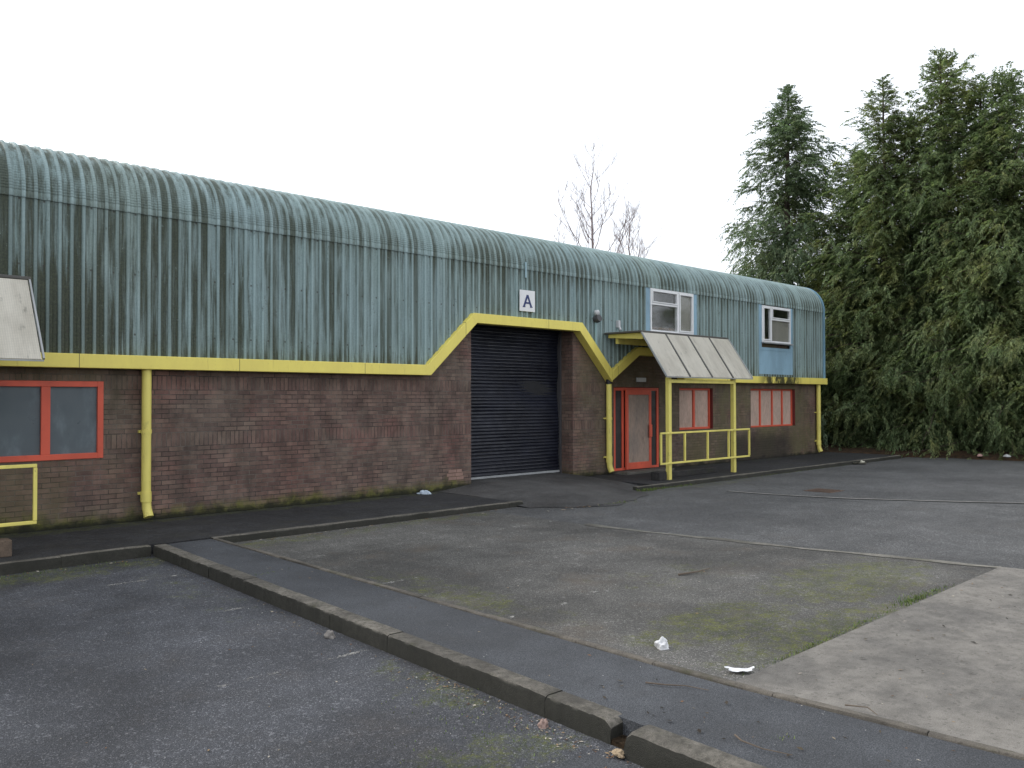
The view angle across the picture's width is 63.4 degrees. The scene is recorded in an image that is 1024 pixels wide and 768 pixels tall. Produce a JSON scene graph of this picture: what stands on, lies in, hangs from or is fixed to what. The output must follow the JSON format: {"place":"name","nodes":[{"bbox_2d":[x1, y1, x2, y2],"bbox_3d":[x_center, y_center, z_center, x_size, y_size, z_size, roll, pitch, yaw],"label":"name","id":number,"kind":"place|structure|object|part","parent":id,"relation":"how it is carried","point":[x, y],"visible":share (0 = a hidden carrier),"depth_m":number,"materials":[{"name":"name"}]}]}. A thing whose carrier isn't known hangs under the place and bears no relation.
{"place":"outdoors","nodes":[
{"label":"outdoors","id":0,"kind":"place"},
{"bbox_2d":[7,509,497,575],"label":"leaf litter","id":1,"kind":"object","parent":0,"point":[251,540],"visible":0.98,"depth_m":11.85,"materials":[{"name":"brown plant"}]},
{"bbox_2d":[0,554,643,767],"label":"car park","id":2,"kind":"structure","parent":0,"point":[99,689],"depth_m":5.71,"materials":[{"name":"grey asphalt"}]},
{"bbox_2d":[32,607,609,756],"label":"leaf litter","id":3,"kind":"object","parent":2,"relation":"on","point":[269,706],"visible":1,"depth_m":5.44,"materials":[{"name":"brown plant"}]},
{"bbox_2d":[324,630,335,638],"bbox_3d":[-1.540,2.116,7.018,0.103,0.069,0.094,0,-1,-6],"label":"stone","id":4,"kind":"object","parent":2,"relation":"on","point":[328,634],"visible":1,"depth_m":6.99,"materials":[{"name":"grey stone"}]},
{"bbox_2d":[111,522,596,687],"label":"bay markings","id":5,"kind":"object","parent":2,"relation":"on","point":[385,583],"visible":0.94,"depth_m":8.12,"materials":[{"name":"white paint"}]},
{"bbox_2d":[160,560,631,767],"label":"leaf litter","id":6,"kind":"object","parent":2,"relation":"on","point":[485,704],"visible":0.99,"depth_m":5.39,"materials":[{"name":"brown plant"}]},
{"bbox_2d":[537,718,548,728],"bbox_3d":[0.194,2.089,5.109,0.073,0.053,0.068,0,-1,-33],"label":"stone","id":7,"kind":"object","parent":2,"relation":"on","point":[542,724],"visible":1,"depth_m":5.09,"materials":[{"name":"stone"}]},
{"bbox_2d":[555,754,628,767],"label":"path patch","id":8,"kind":"object","parent":2,"relation":"on","point":[587,761],"visible":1,"depth_m":4.59,"materials":[{"name":"grey asphalt"}]},
{"bbox_2d":[611,748,624,757],"bbox_3d":[0.605,2.074,4.678,0.084,0.036,0.078,-1,-1,30],"label":"stone","id":9,"kind":"object","parent":2,"relation":"on","point":[618,753],"visible":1,"depth_m":4.66,"materials":[{"name":"beige stone"}]},
{"bbox_2d":[0,452,893,561],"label":"pavement","id":10,"kind":"structure","parent":0,"point":[48,543],"depth_m":13.06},
{"bbox_2d":[0,538,11,557],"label":"concrete block","id":11,"kind":"object","parent":10,"relation":"on","point":[5,547],"depth_m":9.91,"materials":[{"name":"beige concrete"}]},
{"bbox_2d":[0,274,44,526],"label":"porch canopy","id":12,"kind":"object","parent":10,"relation":"on","point":[18,337],"visible":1,"depth_m":10.21,"materials":[{"name":"beige"}]},
{"bbox_2d":[417,490,430,493],"bbox_3d":[-1.739,2.129,16.341,0.296,0.084,0.141,-1,-1,29],"label":"litter bag","id":13,"kind":"object","parent":10,"relation":"on","point":[424,492],"visible":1,"depth_m":16.31,"materials":[{"name":"white plastic"}]},
{"bbox_2d":[651,471,666,480],"bbox_3d":[3.363,2.105,19.003,0.280,0.189,0.250,1,-1,-43],"label":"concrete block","id":14,"kind":"object","parent":10,"relation":"on","point":[658,475],"depth_m":18.92,"materials":[{"name":"grey concrete"}]},
{"bbox_2d":[604,330,752,479],"bbox_3d":[4.181,0.508,20.704,3.850,3.495,1.862,1,-1,-43],"label":"porch canopy","id":15,"kind":"object","parent":10,"relation":"on","point":[677,355],"visible":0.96,"depth_m":20.12,"materials":[{"name":"yellow metal"}]},
{"bbox_2d":[664,467,715,476],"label":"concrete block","id":16,"kind":"structure","parent":10,"relation":"on","point":[687,472],"depth_m":20.26,"materials":[{"name":"grey concrete"}]},
{"bbox_2d":[1,460,952,767],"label":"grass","id":17,"kind":"structure","parent":0,"point":[909,600],"depth_m":7.62,"materials":[{"name":"green plant"}]},
{"bbox_2d":[0,0,1023,283],"label":"sky","id":18,"kind":"structure","parent":0,"point":[464,112],"materials":[{"name":"white"}]},
{"bbox_2d":[168,539,1023,767],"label":"path","id":19,"kind":"structure","parent":0,"point":[572,668],"depth_m":5.35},
{"bbox_2d":[645,682,706,689],"bbox_3d":[1.079,1.972,5.425,0.412,0.015,0.040,0,-1,19],"label":"twig","id":20,"kind":"object","parent":19,"relation":"on","point":[671,685],"visible":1,"depth_m":5.43,"materials":[{"name":"brown wood"}]},
{"bbox_2d":[600,679,890,761],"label":"dirt clods","id":21,"kind":"object","parent":19,"relation":"on","point":[726,702],"visible":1,"depth_m":4.70,"materials":[{"name":"brown soil"}]},
{"bbox_2d":[734,734,791,754],"bbox_3d":[1.336,1.950,4.481,0.089,0.028,0.355,1,-1,-43],"label":"twig","id":22,"kind":"object","parent":19,"relation":"on","point":[736,736],"visible":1,"depth_m":4.46,"materials":[{"name":"brown wood"}]},
{"bbox_2d":[235,511,995,680],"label":"car park","id":23,"kind":"structure","parent":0,"point":[647,600],"depth_m":8.81,"materials":[{"name":"grey asphalt"}]},
{"bbox_2d":[258,524,937,674],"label":"leaf litter","id":24,"kind":"object","parent":23,"relation":"on","point":[698,581],"visible":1,"depth_m":8.53,"materials":[{"name":"brown plant"}]},
{"bbox_2d":[654,636,668,649],"bbox_3d":[1.151,1.985,6.376,0.107,0.100,0.118,0,-1,-28],"label":"litter bag","id":25,"kind":"object","parent":23,"relation":"on","point":[661,643],"visible":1,"depth_m":6.35,"materials":[{"name":"white plastic"}]},
{"bbox_2d":[678,568,709,574],"bbox_3d":[2.028,2.068,9.143,0.525,0.025,0.060,1,-1,-37],"label":"twig","id":26,"kind":"object","parent":23,"relation":"on","point":[691,572],"visible":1,"depth_m":9.08,"materials":[{"name":"brown wood"}]},
{"bbox_2d":[724,666,753,671],"bbox_3d":[1.586,1.983,5.777,0.207,0.025,0.078,0,-1,5],"label":"litter sheet","id":27,"kind":"object","parent":23,"relation":"on","point":[740,669],"visible":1,"depth_m":5.77,"materials":[{"name":"white paper"}]},
{"bbox_2d":[583,524,1001,567],"bbox_3d":[3.270,2.111,11.025,5.607,0.048,0.260,-1,-1,39],"label":"channel strip","id":28,"kind":"object","parent":23,"relation":"on","point":[870,554],"visible":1,"depth_m":10.58,"materials":[{"name":"concrete"}]},
{"bbox_2d":[489,457,1023,568],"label":"road","id":29,"kind":"structure","parent":0,"point":[988,534],"depth_m":14.21,"materials":[{"name":"grey asphalt"}]},
{"bbox_2d":[439,472,648,507],"bbox_3d":[1.051,2.153,17.112,4.200,0.205,4.140,1,-1,-43],"label":"door ramp","id":30,"kind":"structure","parent":29,"relation":"on","point":[560,490],"depth_m":16.71,"materials":[{"name":"grey concrete"}]},
{"bbox_2d":[804,488,844,492],"bbox_3d":[6.527,2.236,17.342,0.600,0.036,0.600,1,-1,-43],"label":"drain cover","id":31,"kind":"object","parent":29,"relation":"on","point":[823,490],"visible":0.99,"depth_m":17.27,"materials":[{"name":"metal"}]},
{"bbox_2d":[853,460,866,463],"bbox_3d":[10.289,2.311,24.510,0.360,0.094,0.632,0,-1,24],"label":"litter sheet","id":32,"kind":"object","parent":29,"relation":"on","point":[862,462],"visible":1,"depth_m":24.31,"materials":[{"name":"beige paper"}]},
{"bbox_2d":[733,491,1017,502],"bbox_3d":[9.445,2.174,15.223,10.728,0.058,0.729,0,-1,20],"label":"road joint","id":33,"kind":"object","parent":29,"relation":"on","point":[887,499],"visible":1,"depth_m":15.71,"materials":[{"name":"black asphalt"}]},
{"bbox_2d":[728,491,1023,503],"bbox_3d":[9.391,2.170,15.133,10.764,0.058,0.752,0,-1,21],"label":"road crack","id":34,"kind":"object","parent":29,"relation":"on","point":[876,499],"visible":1,"depth_m":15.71,"materials":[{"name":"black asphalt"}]},
{"bbox_2d":[736,567,1023,753],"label":"concrete apron","id":35,"kind":"object","parent":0,"point":[978,705],"visible":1,"depth_m":5.84,"materials":[{"name":"grey concrete"}]},
{"bbox_2d":[845,704,877,714],"bbox_3d":[2.114,1.956,5.001,0.044,0.024,0.214,1,-1,-36],"label":"twig","id":36,"kind":"object","parent":35,"relation":"on","point":[860,706],"visible":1,"depth_m":5.02,"materials":[{"name":"brown wood"}]},
{"bbox_2d":[798,583,1023,721],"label":"leaf litter","id":37,"kind":"object","parent":35,"relation":"on","point":[942,673],"visible":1,"depth_m":5.79,"materials":[{"name":"brown plant"}]},
{"bbox_2d":[860,585,1014,672],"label":"dirt clods","id":38,"kind":"object","parent":35,"relation":"on","point":[957,629],"visible":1,"depth_m":6.60,"materials":[{"name":"brown soil"}]},
{"bbox_2d":[820,442,1023,460],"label":"soil strip","id":39,"kind":"object","parent":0,"point":[961,454],"visible":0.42,"depth_m":27.36,"materials":[{"name":"brown soil"}]},
{"bbox_2d":[819,283,882,446],"bbox_3d":[13.158,-0.307,32.216,4.394,7.340,5.403,-1,-1,30],"label":"cypress tree","id":40,"kind":"object","parent":39,"relation":"on","point":[872,436],"visible":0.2,"depth_m":31.06,"materials":[{"name":"green plant"}]},
{"bbox_2d":[796,74,951,447],"bbox_3d":[13.763,-4.180,31.015,7.548,14.999,6.803,-1,-1,30],"label":"cypress tree","id":41,"kind":"object","parent":39,"relation":"on","point":[864,159],"visible":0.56,"depth_m":30.54,"materials":[{"name":"green plant"}]},
{"bbox_2d":[815,109,962,449],"bbox_3d":[14.693,-3.564,31.326,8.827,13.482,6.554,0,-1,-9],"label":"cypress tree","id":42,"kind":"object","parent":39,"relation":"on","point":[898,173],"visible":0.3,"depth_m":30.15,"materials":[{"name":"green plant"}]},
{"bbox_2d":[821,284,967,446],"bbox_3d":[14.125,-0.191,30.825,5.673,6.973,4.614,-1,-1,39],"label":"cypress tree","id":43,"kind":"object","parent":39,"relation":"on","point":[894,294],"visible":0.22,"depth_m":30.05,"materials":[{"name":"green plant"}]},
{"bbox_2d":[839,72,1023,453],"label":"cypress tree","id":44,"kind":"object","parent":39,"relation":"on","point":[972,132],"visible":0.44,"depth_m":28.16,"materials":[{"name":"green plant"}]},
{"bbox_2d":[873,259,1010,450],"bbox_3d":[15.412,-0.504,28.896,5.403,7.707,4.394,1,-1,-35],"label":"cypress tree","id":45,"kind":"object","parent":39,"relation":"on","point":[958,390],"visible":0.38,"depth_m":28.20,"materials":[{"name":"green plant"}]},
{"bbox_2d":[863,46,1022,459],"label":"cypress tree","id":46,"kind":"object","parent":39,"relation":"on","point":[943,64],"visible":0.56,"depth_m":29.09,"materials":[{"name":"green plant"}]},
{"bbox_2d":[885,61,1023,460],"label":"cypress tree","id":47,"kind":"object","parent":39,"relation":"on","point":[1005,79],"visible":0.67,"depth_m":27.33,"materials":[{"name":"green plant"}]},
{"bbox_2d":[961,145,1023,458],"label":"cypress tree","id":48,"kind":"object","parent":39,"relation":"on","point":[1017,341],"visible":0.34,"depth_m":26.49,"materials":[{"name":"green plant"}]},
{"bbox_2d":[969,281,1023,453],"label":"cypress tree","id":49,"kind":"object","parent":39,"relation":"on","point":[1021,410],"visible":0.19,"depth_m":26.97,"materials":[{"name":"green plant"}]},
{"label":"ground","id":50,"kind":"structure","parent":0,"visible":0},
{"bbox_2d":[0,140,826,534],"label":"industrial unit","id":51,"kind":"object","parent":50,"relation":"on","point":[216,346],"visible":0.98,"depth_m":14.98,"materials":[{"name":"metal"}]},
{"bbox_2d":[0,380,103,462],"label":"window","id":52,"kind":"structure","parent":51,"relation":"in","point":[40,420],"depth_m":11.99,"materials":[{"name":"red paint"}]},
{"bbox_3d":[0.059,0.376,18.756,3.150,3.850,0.570,1,-1,-43],"label":"roller door","id":53,"kind":"part","parent":51,"relation":"part of","materials":[{"name":"metal"}]},
{"bbox_2d":[525,262,526,277],"bbox_3d":[0.308,-2.531,18.383,0.035,0.350,0.021,1,-1,-43],"label":"cable cover","id":54,"kind":"object","parent":51,"relation":"attached to","point":[525,269],"visible":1,"depth_m":18.37,"materials":[{"name":"white plastic"}]},
{"bbox_2d":[519,290,534,311],"bbox_3d":[0.337,-1.840,18.390,0.470,0.470,0.033,1,-1,-43],"label":"unit sign","id":55,"kind":"object","parent":51,"relation":"attached to","point":[526,300],"visible":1,"depth_m":18.37,"materials":[{"name":"metal"}]},
{"bbox_2d":[593,310,601,344],"bbox_3d":[2.055,-1.341,19.906,0.200,0.875,0.171,1,-1,-43],"label":"wall light","id":56,"kind":"object","parent":51,"relation":"attached to","point":[597,317],"visible":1,"depth_m":19.88,"materials":[{"name":"paint"}]},
{"bbox_2d":[616,320,621,329],"bbox_3d":[2.651,-1.450,20.529,0.080,0.249,0.142,1,-1,-43],"label":"light sensor","id":57,"kind":"object","parent":51,"relation":"attached to","point":[618,323],"visible":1,"depth_m":20.51,"materials":[{"name":"white plastic"}]},
{"bbox_3d":[3.180,1.137,21.273,1.840,2.080,0.335,1,-1,-43],"label":"entrance door","id":58,"kind":"part","parent":51,"relation":"part of","materials":[{"name":"red paint"}]},
{"bbox_2d":[636,378,645,381],"bbox_3d":[3.321,-0.107,21.344,0.380,0.110,0.033,1,-1,-43],"label":"door plaque","id":59,"kind":"object","parent":51,"relation":"attached to","point":[640,379],"depth_m":21.32,"materials":[{"name":"grey metal"}]},
{"bbox_2d":[650,288,693,334],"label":"window","id":60,"kind":"structure","parent":51,"relation":"in","point":[668,309],"depth_m":22.71,"materials":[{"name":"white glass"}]},
{"bbox_2d":[679,388,709,429],"bbox_3d":[5.047,0.689,23.148,1.616,1.146,0.070,1,-1,-43],"label":"window","id":61,"kind":"structure","parent":51,"relation":"in","point":[694,403],"depth_m":23.15,"materials":[{"name":"red paint"}]},
{"bbox_2d":[751,389,791,427],"bbox_3d":[8.094,0.745,26.009,2.696,1.176,0.070,1,-1,-43],"label":"window","id":62,"kind":"structure","parent":51,"relation":"in","point":[769,407],"depth_m":26.04,"materials":[{"name":"red paint"}]},
{"bbox_2d":[762,304,792,345],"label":"window","id":63,"kind":"structure","parent":51,"relation":"in","point":[776,321],"depth_m":26.08,"materials":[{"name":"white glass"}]},
{"bbox_2d":[0,455,900,575],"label":"kerb by wall","id":64,"kind":"structure","parent":50,"relation":"on","point":[63,561],"depth_m":12.17,"materials":[{"name":"concrete"}]},
{"bbox_2d":[153,544,766,767],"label":"kerb","id":65,"kind":"structure","parent":50,"relation":"on","point":[649,746],"depth_m":5.73,"materials":[{"name":"concrete"}]},
{"bbox_2d":[553,217,564,241],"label":"bare tree","id":66,"kind":"object","parent":50,"relation":"on","point":[557,231],"visible":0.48,"depth_m":57.26,"materials":[{"name":"brown plant"}]},
{"bbox_2d":[548,134,648,252],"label":"bare tree","id":67,"kind":"object","parent":50,"relation":"on","point":[591,227],"visible":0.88,"depth_m":50.29,"materials":[{"name":"brown plant"}]},
{"bbox_2d":[213,538,1023,760],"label":"edging","id":68,"kind":"object","parent":50,"relation":"on","point":[869,718],"visible":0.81,"depth_m":5.62,"materials":[{"name":"concrete"}]},
{"bbox_2d":[611,735,627,749],"bbox_3d":[2.746,2.139,2.713,0.240,0.200,6.250,1,-1,-43],"label":"kerb bed","id":69,"kind":"object","parent":50,"relation":"on","point":[618,741],"visible":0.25,"depth_m":4.83,"materials":[{"name":"brown soil"}]},
{"bbox_2d":[594,202,664,257],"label":"bare tree","id":70,"kind":"object","parent":50,"relation":"on","point":[639,247],"visible":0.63,"depth_m":53.44,"materials":[{"name":"brown plant"}]},
{"bbox_2d":[716,84,903,450],"bbox_3d":[13.773,-4.471,34.951,13.977,16.070,14.860,0,-1,24],"label":"cypress tree","id":71,"kind":"object","parent":50,"relation":"on","point":[774,258],"visible":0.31,"depth_m":34.00,"materials":[{"name":"green plant"}]},
{"bbox_2d":[783,145,936,443],"bbox_3d":[13.228,-3.097,32.722,7.775,12.623,8.626,0,-1,-20],"label":"cypress tree","id":72,"kind":"object","parent":50,"relation":"on","point":[839,237],"visible":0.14,"depth_m":32.37,"materials":[{"name":"green plant"}]}
]}

